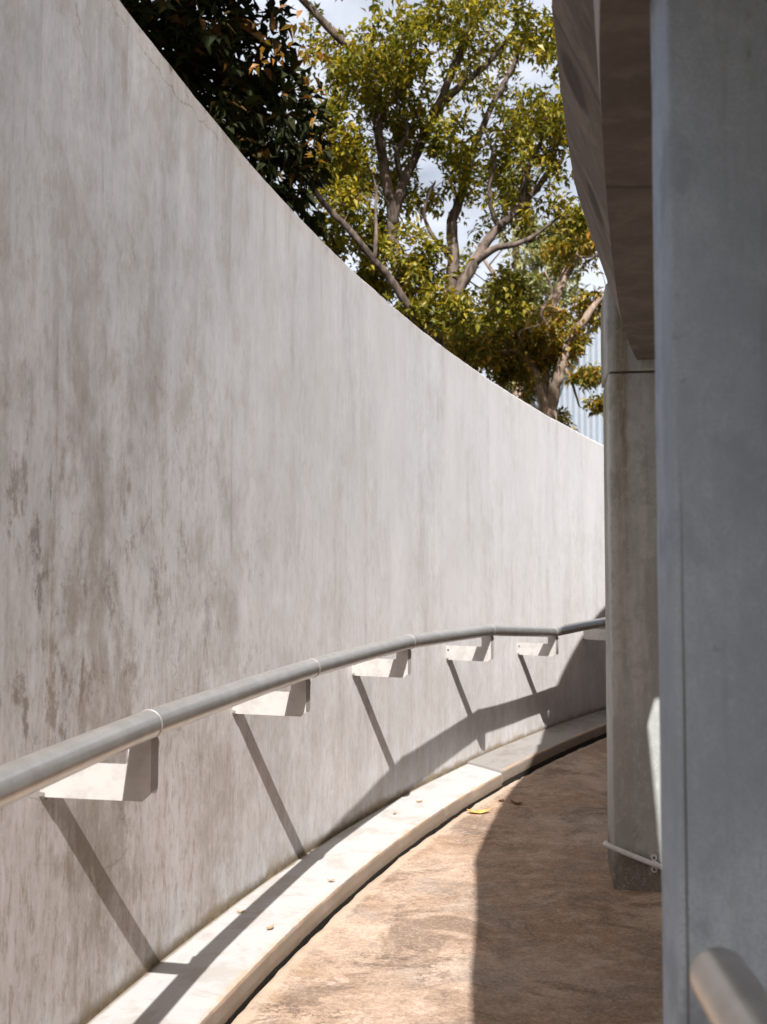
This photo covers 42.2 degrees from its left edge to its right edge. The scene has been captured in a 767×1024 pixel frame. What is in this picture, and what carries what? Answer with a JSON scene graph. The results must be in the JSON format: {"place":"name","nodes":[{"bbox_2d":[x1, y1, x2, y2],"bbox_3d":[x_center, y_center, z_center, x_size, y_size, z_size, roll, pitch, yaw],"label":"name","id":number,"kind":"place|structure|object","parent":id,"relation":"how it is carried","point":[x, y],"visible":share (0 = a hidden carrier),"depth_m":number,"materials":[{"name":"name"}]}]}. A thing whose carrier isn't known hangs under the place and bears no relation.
{"place":"outdoors","nodes":[
{"label":"outdoors","id":0,"kind":"place"},
{"bbox_2d":[139,0,606,381],"label":"sky","id":1,"kind":"structure","parent":0,"point":[341,14],"materials":[{"name":"white"}]},
{"bbox_2d":[231,737,662,1023],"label":"path","id":2,"kind":"structure","parent":0,"point":[506,911],"depth_m":3.44,"materials":[{"name":"brown concrete"}]},
{"bbox_2d":[87,764,501,1023],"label":"kerb","id":3,"kind":"structure","parent":2,"relation":"on","point":[226,966],"depth_m":3.42,"materials":[{"name":"white concrete"}]},
{"bbox_2d":[467,808,489,812],"bbox_3d":[0.492,1.546,5.133,0.125,0.025,0.050,0,-3,-9],"label":"fallen leaf","id":4,"kind":"object","parent":2,"relation":"on","point":[480,811],"visible":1,"depth_m":5.14,"materials":[{"name":"yellow plant"}]},
{"bbox_2d":[467,709,606,787],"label":"kerb","id":5,"kind":"structure","parent":2,"relation":"on","point":[513,761],"depth_m":6.54,"materials":[{"name":"grey concrete"}]},
{"bbox_2d":[601,283,661,891],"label":"concrete column","id":6,"kind":"structure","parent":2,"relation":"on","point":[632,648],"depth_m":3.98,"materials":[{"name":"grey concrete"}]},
{"bbox_2d":[552,0,654,359],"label":"concrete beam","id":7,"kind":"structure","parent":6,"relation":"on","point":[603,47],"depth_m":2.18,"materials":[{"name":"grey concrete"}]},
{"bbox_2d":[603,840,661,872],"bbox_3d":[1.058,1.379,3.901,0.385,0.154,0.030,0,-3,10],"label":"conduit pipe","id":8,"kind":"object","parent":6,"relation":"attached to","point":[654,864],"visible":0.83,"depth_m":3.90,"materials":[{"name":"metal"}]},
{"bbox_2d":[650,0,766,1023],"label":"concrete pillar","id":9,"kind":"structure","parent":2,"relation":"on","point":[709,108],"depth_m":1.27,"materials":[{"name":"grey concrete"}]},
{"bbox_2d":[690,947,766,1023],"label":"handrail","id":10,"kind":"object","parent":9,"relation":"attached to","point":[727,987],"visible":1,"depth_m":1.01,"materials":[{"name":"metal"}]},
{"label":"ground","id":11,"kind":"structure","parent":0,"visible":0},
{"bbox_2d":[120,0,339,254],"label":"tree","id":12,"kind":"object","parent":11,"relation":"on","point":[236,94],"visible":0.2,"depth_m":7.42,"materials":[{"name":"green plant"}]},
{"bbox_2d":[0,0,605,1023],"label":"boundary wall","id":13,"kind":"structure","parent":11,"relation":"on","point":[252,422],"depth_m":3.31,"materials":[{"name":"grey concrete"}]},
{"bbox_2d":[0,617,605,808],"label":"handrail","id":14,"kind":"object","parent":13,"relation":"attached to","point":[73,767],"visible":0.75,"depth_m":2.53,"materials":[{"name":"metal"}]},
{"bbox_2d":[293,0,590,346],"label":"tree","id":15,"kind":"object","parent":11,"relation":"on","point":[370,70],"visible":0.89,"depth_m":10.04,"materials":[{"name":"green plant"}]},
{"bbox_2d":[443,213,591,399],"bbox_3d":[3.019,-2.340,24.126,4.349,10.150,2.924,0,-3,0],"label":"tree","id":16,"kind":"object","parent":11,"relation":"on","point":[537,279],"visible":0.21,"depth_m":23.53,"materials":[{"name":"green plant"}]},
{"bbox_2d":[442,226,605,431],"bbox_3d":[1.898,-0.858,13.031,2.592,6.148,2.101,0,-3,0],"label":"tree","id":17,"kind":"object","parent":11,"relation":"on","point":[530,352],"visible":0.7,"depth_m":12.85,"materials":[{"name":"green plant"}]},
{"bbox_2d":[509,317,603,444],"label":"corrugated building","id":18,"kind":"structure","parent":11,"relation":"on","point":[590,427],"depth_m":23.74,"materials":[{"name":"white metal"}]}
]}

